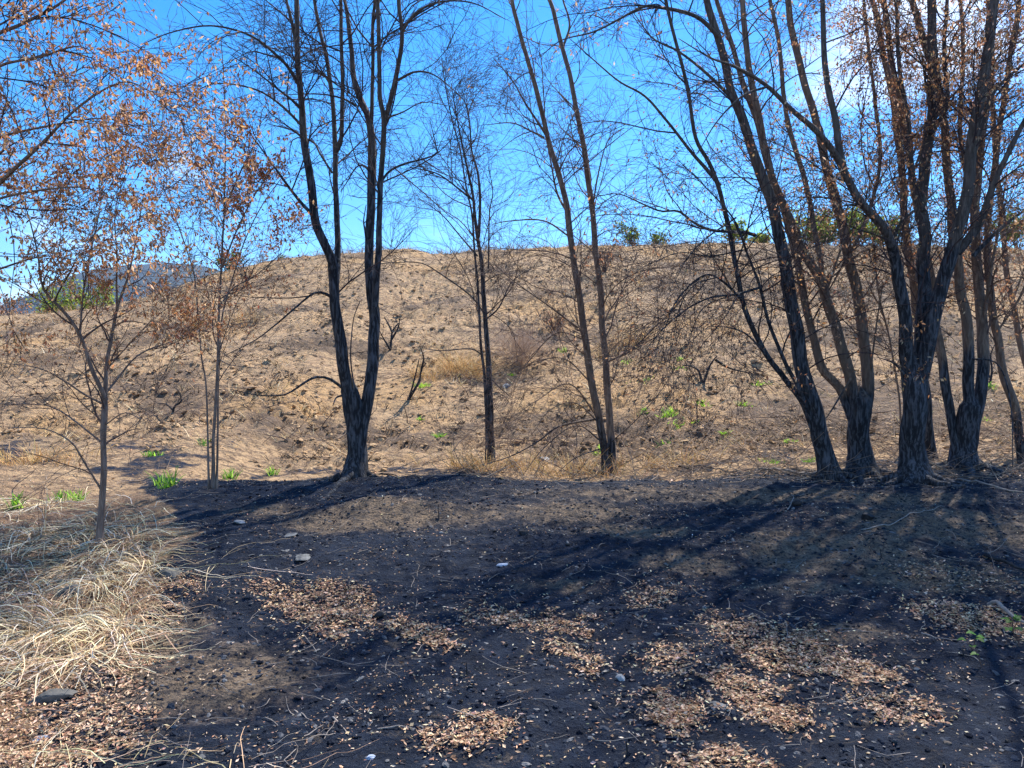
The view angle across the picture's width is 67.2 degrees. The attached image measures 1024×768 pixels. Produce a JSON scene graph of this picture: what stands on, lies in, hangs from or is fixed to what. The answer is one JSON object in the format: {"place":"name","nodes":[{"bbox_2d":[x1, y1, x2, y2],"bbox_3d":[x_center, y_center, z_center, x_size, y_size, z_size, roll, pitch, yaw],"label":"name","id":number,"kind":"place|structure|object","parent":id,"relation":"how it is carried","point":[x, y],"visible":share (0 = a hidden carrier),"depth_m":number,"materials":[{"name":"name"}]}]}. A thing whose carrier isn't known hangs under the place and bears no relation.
{"place":"outdoors","nodes":[
{"label":"outdoors","id":0,"kind":"place"},
{"bbox_2d":[0,263,219,314],"bbox_3d":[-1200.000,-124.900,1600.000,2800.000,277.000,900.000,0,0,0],"label":"mountain","id":1,"kind":"structure","parent":0,"point":[121,283],"depth_m":1461.82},
{"bbox_2d":[0,243,1023,767],"bbox_3d":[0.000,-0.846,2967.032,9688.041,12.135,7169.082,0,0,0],"label":"ground","id":2,"kind":"structure","parent":0,"point":[808,533],"depth_m":6.61,"materials":[{"name":"soil"}]},
{"bbox_2d":[3,490,30,509],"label":"leafy plant","id":3,"kind":"object","parent":2,"relation":"on","point":[14,503],"visible":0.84,"depth_m":7.66,"materials":[{"name":"green plant"}]},
{"bbox_2d":[0,294,40,315],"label":"tree","id":4,"kind":"object","parent":2,"relation":"on","point":[1,311],"visible":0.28,"depth_m":43.81,"materials":[{"name":"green plant"}]},
{"bbox_2d":[27,688,77,705],"bbox_3d":[-2.334,1.591,3.914,0.233,0.078,0.117,1,-6,-11],"label":"stone","id":5,"kind":"object","parent":2,"relation":"on","point":[52,695],"visible":0.83,"depth_m":3.88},
{"bbox_2d":[24,270,87,313],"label":"tree","id":6,"kind":"object","parent":2,"relation":"on","point":[58,300],"visible":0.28,"depth_m":46.92,"materials":[{"name":"green plant"}]},
{"bbox_2d":[0,439,119,466],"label":"golden grass tuft","id":7,"kind":"object","parent":2,"relation":"on","point":[22,461],"visible":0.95,"depth_m":10.67,"materials":[{"name":"plant"}]},
{"bbox_2d":[47,490,76,501],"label":"leafy plant","id":8,"kind":"object","parent":2,"relation":"on","point":[60,496],"visible":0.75,"depth_m":8.27,"materials":[{"name":"green plant"}]},
{"bbox_2d":[55,584,82,595],"bbox_3d":[-3.145,1.477,5.510,0.190,0.099,0.173,3,-4,0],"label":"stone","id":9,"kind":"object","parent":2,"relation":"on","point":[61,592],"visible":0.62,"depth_m":5.45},
{"bbox_2d":[64,488,89,500],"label":"leafy plant","id":10,"kind":"object","parent":2,"relation":"on","point":[79,496],"visible":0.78,"depth_m":8.28,"materials":[{"name":"green plant"}]},
{"bbox_2d":[0,541,167,657],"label":"straw clump","id":11,"kind":"object","parent":2,"relation":"on","point":[23,626],"visible":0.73,"depth_m":4.94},
{"bbox_2d":[0,530,183,600],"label":"straw clump","id":12,"kind":"object","parent":2,"relation":"on","point":[33,567],"visible":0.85,"depth_m":6.19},
{"bbox_2d":[0,487,184,530],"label":"straw clump","id":13,"kind":"object","parent":2,"relation":"on","point":[50,503],"visible":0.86,"depth_m":7.58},
{"bbox_2d":[70,285,118,307],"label":"tree","id":14,"kind":"object","parent":2,"relation":"on","point":[94,299],"visible":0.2,"depth_m":44.65,"materials":[{"name":"green plant"}]},
{"bbox_2d":[0,648,195,767],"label":"leaf drift","id":15,"kind":"object","parent":2,"relation":"on","point":[44,740],"visible":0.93,"depth_m":3.60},
{"bbox_2d":[0,509,197,682],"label":"leaf drift","id":16,"kind":"object","parent":2,"relation":"on","point":[80,664],"visible":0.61,"depth_m":5.36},
{"bbox_2d":[0,561,215,665],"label":"straw clump","id":17,"kind":"object","parent":2,"relation":"on","point":[52,630],"visible":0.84,"depth_m":4.87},
{"bbox_2d":[0,486,218,587],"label":"straw clump","id":18,"kind":"object","parent":2,"relation":"on","point":[44,527],"visible":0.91,"depth_m":6.61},
{"bbox_2d":[1,531,218,615],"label":"straw clump","id":19,"kind":"object","parent":2,"relation":"on","point":[107,581],"visible":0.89,"depth_m":5.82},
{"bbox_2d":[0,614,221,704],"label":"straw clump","id":20,"kind":"object","parent":2,"relation":"on","point":[61,657],"visible":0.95,"depth_m":4.34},
{"bbox_2d":[0,46,257,548],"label":"slender tree","id":21,"kind":"object","parent":2,"relation":"on","point":[184,312],"visible":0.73,"depth_m":6.40,"materials":[{"name":"brown plant"}]},
{"bbox_2d":[0,0,290,372],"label":"leaning tree","id":22,"kind":"object","parent":2,"relation":"on","point":[110,167],"visible":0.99,"depth_m":5.33,"materials":[{"name":"brown plant"}]},
{"bbox_2d":[141,450,164,456],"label":"leafy plant","id":23,"kind":"object","parent":2,"relation":"on","point":[152,454],"visible":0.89,"depth_m":11.12,"materials":[{"name":"green plant"}]},
{"bbox_2d":[75,557,238,692],"bbox_3d":[-2.328,1.498,5.105,0.922,0.207,2.371,0,0,-12],"label":"leaf drift","id":24,"kind":"object","parent":2,"relation":"on","point":[150,663],"visible":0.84,"depth_m":4.97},
{"bbox_2d":[139,263,177,295],"bbox_3d":[-18.255,-4.828,39.662,3.116,2.689,1.784,0,0,40],"label":"tree","id":25,"kind":"object","parent":2,"relation":"on","point":[146,290],"visible":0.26,"depth_m":39.80,"materials":[{"name":"plant"}]},
{"bbox_2d":[143,465,185,488],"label":"leafy plant","id":26,"kind":"object","parent":2,"relation":"on","point":[169,482],"visible":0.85,"depth_m":8.76,"materials":[{"name":"green plant"}]},
{"bbox_2d":[152,568,181,578],"bbox_3d":[-2.607,1.440,5.853,0.211,0.076,0.147,0,0,13],"label":"stone","id":27,"kind":"object","parent":2,"relation":"on","point":[168,573],"visible":0.79,"depth_m":5.80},
{"bbox_2d":[149,380,194,412],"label":"burnt shrub","id":28,"kind":"object","parent":2,"relation":"on","point":[173,408],"visible":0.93,"depth_m":13.72,"materials":[{"name":"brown wood"}]},
{"bbox_2d":[0,709,387,767],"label":"straw clump","id":29,"kind":"object","parent":2,"relation":"on","point":[112,759],"visible":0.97,"depth_m":3.28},
{"bbox_2d":[101,538,310,621],"bbox_3d":[-2.230,1.441,5.612,1.746,0.253,1.163,0,0,-39],"label":"straw clump","id":30,"kind":"object","parent":2,"relation":"on","point":[197,574],"visible":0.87,"depth_m":5.79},
{"bbox_2d":[65,26,359,488],"bbox_3d":[-3.007,-1.279,8.435,2.496,5.108,2.468,0,0,10],"label":"multi stem sapling","id":31,"kind":"object","parent":2,"relation":"on","point":[263,175],"visible":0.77,"depth_m":8.45,"materials":[{"name":"brown plant"}]},
{"bbox_2d":[210,249,243,272],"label":"skyline bush","id":32,"kind":"object","parent":2,"relation":"on","point":[217,260],"visible":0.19,"depth_m":37.15,"materials":[{"name":"green plant"}]},
{"bbox_2d":[220,466,240,479],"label":"leafy plant","id":33,"kind":"object","parent":2,"relation":"on","point":[230,475],"visible":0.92,"depth_m":10.55,"materials":[{"name":"green plant"}]},
{"bbox_2d":[233,254,255,286],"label":"burnt shrub","id":34,"kind":"object","parent":2,"relation":"on","point":[250,260],"visible":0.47,"depth_m":27.21,"materials":[{"name":"plant"}]},
{"bbox_2d":[214,302,294,328],"bbox_3d":[-7.537,-1.959,22.417,2.776,1.000,1.803,0,0,-12],"label":"golden grass tuft","id":35,"kind":"object","parent":2,"relation":"on","point":[248,317],"visible":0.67,"depth_m":22.16,"materials":[{"name":"plant"}]},
{"bbox_2d":[264,465,280,475],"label":"leafy plant","id":36,"kind":"object","parent":2,"relation":"on","point":[272,471],"visible":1,"depth_m":11.20,"materials":[{"name":"green plant"}]},
{"bbox_2d":[32,0,547,500],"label":"double trunk tree","id":37,"kind":"object","parent":2,"relation":"on","point":[356,410],"visible":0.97,"depth_m":8.82,"materials":[{"name":"black plant"}]},
{"bbox_2d":[295,554,310,560],"bbox_3d":[-1.684,1.408,6.242,0.135,0.056,0.154,0,0,-14],"label":"stone","id":38,"kind":"object","parent":2,"relation":"on","point":[302,557],"visible":0.94,"depth_m":6.21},
{"bbox_2d":[223,569,407,651],"bbox_3d":[-1.321,1.490,5.396,1.141,0.188,1.911,0,0,-42],"label":"leaf drift","id":39,"kind":"object","parent":2,"relation":"on","point":[318,611],"visible":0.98,"depth_m":5.26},
{"bbox_2d":[374,611,384,617],"bbox_3d":[-0.869,1.514,5.059,0.065,0.053,0.054,0,0,-8],"label":"charcoal lump","id":40,"kind":"object","parent":2,"relation":"on","point":[379,614],"visible":1,"depth_m":5.04,"materials":[{"name":"brown wood"}]},
{"bbox_2d":[379,309,403,350],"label":"burnt shrub","id":41,"kind":"object","parent":2,"relation":"on","point":[392,336],"visible":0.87,"depth_m":19.03,"materials":[{"name":"plant"}]},
{"bbox_2d":[407,349,428,399],"bbox_3d":[-1.842,-0.156,15.418,0.506,1.096,0.617,0,0,-18],"label":"burnt stick","id":42,"kind":"object","parent":2,"relation":"on","point":[417,384],"visible":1,"depth_m":15.52,"materials":[{"name":"brown wood"}]},
{"bbox_2d":[361,602,492,668],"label":"leaf drift","id":43,"kind":"object","parent":2,"relation":"on","point":[417,637],"visible":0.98,"depth_m":4.74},
{"bbox_2d":[398,362,472,381],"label":"golden grass tuft","id":44,"kind":"object","parent":2,"relation":"on","point":[429,372],"visible":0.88,"depth_m":17.08,"materials":[{"name":"plant"}]},
{"bbox_2d":[319,10,564,462],"bbox_3d":[-1.031,-2.202,11.951,3.712,7.108,2.899,0,0,0],"label":"thin black tree","id":45,"kind":"object","parent":2,"relation":"on","point":[487,405],"visible":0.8,"depth_m":11.94,"materials":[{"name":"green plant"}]},
{"bbox_2d":[412,341,506,379],"bbox_3d":[-1.145,-0.587,17.683,2.404,1.030,1.920,0,0,0],"label":"golden grass tuft","id":46,"kind":"object","parent":2,"relation":"on","point":[457,363],"visible":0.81,"depth_m":17.65,"materials":[{"name":"plant"}]},
{"bbox_2d":[389,700,533,762],"bbox_3d":[-0.199,1.583,3.502,0.665,0.068,0.577,0,0,-17],"label":"leaf drift","id":47,"kind":"object","parent":2,"relation":"on","point":[463,735],"visible":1,"depth_m":3.50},
{"bbox_2d":[425,438,549,473],"bbox_3d":[-0.368,1.078,11.523,1.949,0.496,1.297,0,0,0],"label":"golden grass tuft","id":48,"kind":"object","parent":2,"relation":"on","point":[478,467],"visible":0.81,"depth_m":11.55,"materials":[{"name":"plant"}]},
{"bbox_2d":[0,236,1019,450],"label":"hill sticks","id":49,"kind":"object","parent":2,"relation":"on","point":[425,346],"visible":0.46,"depth_m":16.98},
{"bbox_2d":[0,235,1020,314],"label":"crest grass","id":50,"kind":"structure","parent":2,"relation":"on","point":[316,251],"depth_m":35.53,"materials":[{"name":"plant"}]},
{"bbox_2d":[0,242,1023,472],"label":"soil clods","id":51,"kind":"object","parent":2,"relation":"on","point":[247,382],"visible":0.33,"depth_m":16.05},
{"bbox_2d":[0,472,1023,767],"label":"leaf litter","id":52,"kind":"object","parent":2,"relation":"on","point":[548,612],"visible":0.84,"depth_m":4.58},
{"bbox_2d":[0,242,1023,466],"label":"burnt stubble","id":53,"kind":"object","parent":2,"relation":"on","point":[391,434],"visible":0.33,"depth_m":15.61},
{"bbox_2d":[0,474,1023,767],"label":"twig litter","id":54,"kind":"object","parent":2,"relation":"on","point":[514,622],"visible":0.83,"depth_m":4.86,"materials":[{"name":"brown wood"}]},
{"bbox_2d":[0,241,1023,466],"bbox_3d":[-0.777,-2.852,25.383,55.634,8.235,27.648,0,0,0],"label":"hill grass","id":55,"kind":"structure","parent":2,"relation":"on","point":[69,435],"depth_m":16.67,"materials":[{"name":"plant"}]},
{"bbox_2d":[0,385,1023,488],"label":"brushwood","id":56,"kind":"object","parent":2,"relation":"on","point":[880,452],"visible":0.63,"depth_m":11.00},
{"bbox_2d":[425,589,622,650],"bbox_3d":[0.030,1.535,5.099,1.015,0.104,1.322,0,0,-34],"label":"leaf drift","id":57,"kind":"object","parent":2,"relation":"on","point":[519,617],"visible":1,"depth_m":5.01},
{"bbox_2d":[476,312,573,366],"bbox_3d":[0.331,-0.996,18.184,2.452,1.306,2.592,0,0,0],"label":"dead bush","id":58,"kind":"object","parent":2,"relation":"on","point":[527,341],"visible":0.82,"depth_m":18.13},
{"bbox_2d":[535,301,571,335],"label":"dead bush","id":59,"kind":"object","parent":2,"relation":"on","point":[549,319],"visible":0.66,"depth_m":20.71,"materials":[{"name":"brown plant"}]},
{"bbox_2d":[497,622,634,684],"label":"leaf drift","id":60,"kind":"object","parent":2,"relation":"on","point":[584,657],"visible":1,"depth_m":4.45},
{"bbox_2d":[112,469,1023,767],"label":"ash crumbs","id":61,"kind":"object","parent":2,"relation":"on","point":[530,717],"visible":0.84,"depth_m":4.62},
{"bbox_2d":[114,477,1023,767],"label":"charcoal crumbs","id":62,"kind":"object","parent":2,"relation":"on","point":[586,621],"visible":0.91,"depth_m":4.57,"materials":[{"name":"wood"}]},
{"bbox_2d":[410,0,755,480],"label":"paired stem tree","id":63,"kind":"object","parent":2,"relation":"on","point":[606,449],"visible":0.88,"depth_m":11.21,"materials":[{"name":"brown plant"}]},
{"bbox_2d":[584,240,619,271],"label":"dead bush","id":64,"kind":"object","parent":2,"relation":"on","point":[604,257],"visible":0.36,"depth_m":26.89,"materials":[{"name":"brown plant"}]},
{"bbox_2d":[582,324,657,358],"bbox_3d":[2.691,-1.017,18.996,1.968,0.990,1.310,0,0,11],"label":"golden grass tuft","id":65,"kind":"object","parent":2,"relation":"on","point":[626,341],"visible":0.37,"depth_m":18.95,"materials":[{"name":"plant"}]},
{"bbox_2d":[525,436,730,478],"bbox_3d":[1.762,1.013,11.287,3.209,0.696,1.559,0,0,0],"label":"golden grass tuft","id":66,"kind":"object","parent":2,"relation":"on","point":[596,462],"visible":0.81,"depth_m":11.24,"materials":[{"name":"plant"}]},
{"bbox_2d":[614,218,643,245],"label":"skyline bush","id":67,"kind":"object","parent":2,"relation":"on","point":[630,234],"visible":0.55,"depth_m":38.12,"materials":[{"name":"green plant"}]},
{"bbox_2d":[588,571,706,622],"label":"leaf drift","id":68,"kind":"object","parent":2,"relation":"on","point":[654,599],"visible":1,"depth_m":5.49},
{"bbox_2d":[649,229,667,243],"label":"skyline bush","id":69,"kind":"object","parent":2,"relation":"on","point":[658,239],"visible":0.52,"depth_m":38.52,"materials":[{"name":"green plant"}]},
{"bbox_2d":[654,406,680,417],"bbox_3d":[2.889,0.519,14.171,0.435,0.280,0.627,0,0,32],"label":"green sprout","id":70,"kind":"object","parent":2,"relation":"on","point":[664,415],"visible":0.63,"depth_m":14.17,"materials":[{"name":"green plant"}]},
{"bbox_2d":[616,615,734,693],"bbox_3d":[0.902,1.563,4.541,0.680,0.093,1.064,0,0,0],"label":"leaf drift","id":71,"kind":"object","parent":2,"relation":"on","point":[658,645],"visible":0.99,"depth_m":4.40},
{"bbox_2d":[605,674,751,742],"bbox_3d":[0.777,1.590,3.865,0.658,0.076,0.851,0,0,38],"label":"leaf drift","id":72,"kind":"object","parent":2,"relation":"on","point":[661,706],"visible":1,"depth_m":3.76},
{"bbox_2d":[661,314,751,336],"bbox_3d":[4.956,-1.548,19.809,2.634,0.856,1.511,0,0,0],"label":"golden grass tuft","id":73,"kind":"object","parent":2,"relation":"on","point":[716,323],"visible":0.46,"depth_m":19.89,"materials":[{"name":"plant"}]},
{"bbox_2d":[407,0,1006,488],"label":"leaning multi stem tree","id":74,"kind":"object","parent":2,"relation":"on","point":[805,392],"visible":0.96,"depth_m":8.52,"materials":[{"name":"black plant"}]},
{"bbox_2d":[678,465,748,472],"bbox_3d":[2.753,1.162,10.425,0.094,0.131,2.038,0,0,-15],"label":"fallen stick","id":75,"kind":"object","parent":2,"relation":"on","point":[714,468],"visible":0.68,"depth_m":10.47,"materials":[{"name":"brown wood"}]},
{"bbox_2d":[706,701,725,706],"bbox_3d":[1.026,1.617,3.877,0.095,0.034,0.072,0,0,4],"label":"stone","id":76,"kind":"object","parent":2,"relation":"on","point":[714,703],"visible":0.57,"depth_m":3.87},
{"bbox_2d":[683,347,770,382],"bbox_3d":[4.350,-0.347,15.759,1.744,0.833,0.608,0,0,0],"label":"burnt stub","id":77,"kind":"object","parent":2,"relation":"on","point":[707,369],"visible":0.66,"depth_m":15.72,"materials":[{"name":"brown wood"}]},
{"bbox_2d":[647,731,813,767],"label":"leaf drift","id":78,"kind":"object","parent":2,"relation":"on","point":[702,758],"visible":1,"depth_m":3.24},
{"bbox_2d":[722,216,749,241],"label":"skyline bush","id":79,"kind":"object","parent":2,"relation":"on","point":[743,222],"visible":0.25,"depth_m":36.41,"materials":[{"name":"green plant"}]},
{"bbox_2d":[666,647,851,741],"bbox_3d":[1.231,1.582,3.968,0.808,0.091,1.159,0,0,0],"label":"leaf drift","id":80,"kind":"object","parent":2,"relation":"on","point":[780,710],"visible":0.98,"depth_m":3.89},
{"bbox_2d":[746,227,772,242],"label":"skyline bush","id":81,"kind":"object","parent":2,"relation":"on","point":[759,239],"visible":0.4,"depth_m":38.09,"materials":[{"name":"green plant"}]},
{"bbox_2d":[755,467,811,473],"bbox_3d":[3.510,1.093,9.690,0.869,0.089,0.411,0,0,14],"label":"fallen stick","id":82,"kind":"object","parent":2,"relation":"on","point":[782,470],"visible":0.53,"depth_m":9.59,"materials":[{"name":"brown wood"}]},
{"bbox_2d":[777,269,816,297],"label":"dead bush","id":83,"kind":"object","parent":2,"relation":"on","point":[806,284],"visible":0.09,"depth_m":23.17,"materials":[{"name":"brown plant"}]},
{"bbox_2d":[667,589,930,696],"bbox_3d":[1.631,1.548,4.678,1.287,0.156,1.753,0,0,-16],"label":"leaf drift","id":84,"kind":"object","parent":2,"relation":"on","point":[886,672],"visible":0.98,"depth_m":4.50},
{"bbox_2d":[582,0,1023,488],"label":"spreading black tree","id":85,"kind":"object","parent":2,"relation":"on","point":[913,466],"visible":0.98,"depth_m":8.82,"materials":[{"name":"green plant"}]},
{"bbox_2d":[790,208,832,243],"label":"skyline bush","id":86,"kind":"object","parent":2,"relation":"on","point":[819,228],"visible":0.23,"depth_m":36.32,"materials":[{"name":"green plant"}]},
{"bbox_2d":[643,0,986,486],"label":"triple stem tree","id":87,"kind":"object","parent":2,"relation":"on","point":[856,400],"visible":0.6,"depth_m":9.57,"materials":[{"name":"brown plant"}]},
{"bbox_2d":[803,206,853,244],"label":"skyline bush","id":88,"kind":"object","parent":2,"relation":"on","point":[832,229],"visible":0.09,"depth_m":37.19,"materials":[{"name":"green plant"}]},
{"bbox_2d":[829,206,880,244],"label":"skyline bush","id":89,"kind":"object","parent":2,"relation":"on","point":[866,226],"visible":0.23,"depth_m":35.97,"materials":[{"name":"green plant"}]},
{"bbox_2d":[861,513,874,519],"bbox_3d":[3.372,1.259,7.294,0.120,0.076,0.097,0,0,-12],"label":"charcoal lump","id":90,"kind":"object","parent":2,"relation":"on","point":[866,516],"visible":1,"depth_m":7.27,"materials":[{"name":"brown wood"}]},
{"bbox_2d":[804,107,954,424],"bbox_3d":[5.293,-1.420,11.286,2.366,5.156,1.918,0,0,-40],"label":"bare sapling","id":91,"kind":"object","parent":2,"relation":"on","point":[891,352],"visible":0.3,"depth_m":11.29,"materials":[{"name":"brown plant"}]},
{"bbox_2d":[868,214,913,243],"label":"skyline bush","id":92,"kind":"object","parent":2,"relation":"on","point":[888,225],"visible":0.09,"depth_m":37.20,"materials":[{"name":"green plant"}]},
{"bbox_2d":[833,682,959,738],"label":"leaf drift","id":93,"kind":"object","parent":2,"relation":"on","point":[900,720],"visible":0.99,"depth_m":3.77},
{"bbox_2d":[860,505,940,529],"bbox_3d":[3.780,1.256,7.325,1.619,0.094,0.068,0,0,-36],"label":"fallen stick","id":94,"kind":"object","parent":2,"relation":"on","point":[898,520],"visible":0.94,"depth_m":7.13,"materials":[{"name":"brown wood"}]},
{"bbox_2d":[790,0,1020,459],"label":"straight tree","id":95,"kind":"object","parent":2,"relation":"on","point":[929,438],"visible":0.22,"depth_m":10.88,"materials":[{"name":"brown plant"}]},
{"bbox_2d":[817,0,1023,480],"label":"hollow trunk tree","id":96,"kind":"object","parent":2,"relation":"on","point":[963,424],"visible":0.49,"depth_m":9.95,"materials":[{"name":"brown plant"}]},
{"bbox_2d":[853,553,1023,604],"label":"leaf drift","id":97,"kind":"object","parent":2,"relation":"on","point":[940,570],"visible":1,"depth_m":5.87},
{"bbox_2d":[872,591,1023,651],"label":"leaf drift","id":98,"kind":"object","parent":2,"relation":"on","point":[970,616],"visible":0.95,"depth_m":5.10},
{"bbox_2d":[881,0,1023,463],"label":"edge tree","id":99,"kind":"object","parent":2,"relation":"on","point":[997,338],"visible":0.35,"depth_m":10.44,"materials":[{"name":"brown plant"}]},
{"bbox_2d":[905,21,1023,367],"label":"back tree","id":100,"kind":"object","parent":2,"relation":"on","point":[1019,341],"visible":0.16,"depth_m":12.29,"materials":[{"name":"brown plant"}]},
{"bbox_2d":[958,630,984,649],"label":"seedling","id":101,"kind":"object","parent":2,"relation":"on","point":[980,637],"visible":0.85,"depth_m":4.52,"materials":[{"name":"green plant"}]},
{"bbox_2d":[946,478,1023,492],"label":"fallen stick","id":102,"kind":"object","parent":2,"relation":"on","point":[957,479],"visible":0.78,"depth_m":8.54,"materials":[{"name":"brown wood"}]},
{"bbox_2d":[975,341,995,383],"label":"burnt shrub","id":103,"kind":"object","parent":2,"relation":"on","point":[991,373],"visible":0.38,"depth_m":15.85,"materials":[{"name":"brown wood"}]},
{"bbox_2d":[984,552,1023,570],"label":"fallen stick","id":104,"kind":"object","parent":2,"relation":"on","point":[994,558],"visible":0.99,"depth_m":6.17,"materials":[{"name":"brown wood"}]},
{"bbox_2d":[987,600,1023,622],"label":"fallen stick","id":105,"kind":"object","parent":2,"relation":"on","point":[1001,606],"visible":0.82,"depth_m":5.16,"materials":[{"name":"grey wood"}]},
{"bbox_2d":[994,206,1023,248],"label":"skyline bush","id":106,"kind":"object","parent":2,"relation":"on","point":[1010,234],"visible":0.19,"depth_m":36.33,"materials":[{"name":"green plant"}]},
{"bbox_2d":[1000,614,1021,630],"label":"seedling","id":107,"kind":"object","parent":2,"relation":"on","point":[1017,617],"visible":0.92,"depth_m":4.82,"materials":[{"name":"green plant"}]},
{"bbox_2d":[1005,627,1023,643],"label":"seedling","id":108,"kind":"object","parent":2,"relation":"on","point":[1011,628],"visible":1,"depth_m":4.63,"materials":[{"name":"green plant"}]},
{"bbox_2d":[0,0,1023,304],"label":"sky","id":109,"kind":"structure","parent":0,"point":[161,7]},
{"bbox_2d":[3,402,1023,490],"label":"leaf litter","id":110,"kind":"object","parent":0,"point":[662,448],"visible":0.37,"depth_m":11.69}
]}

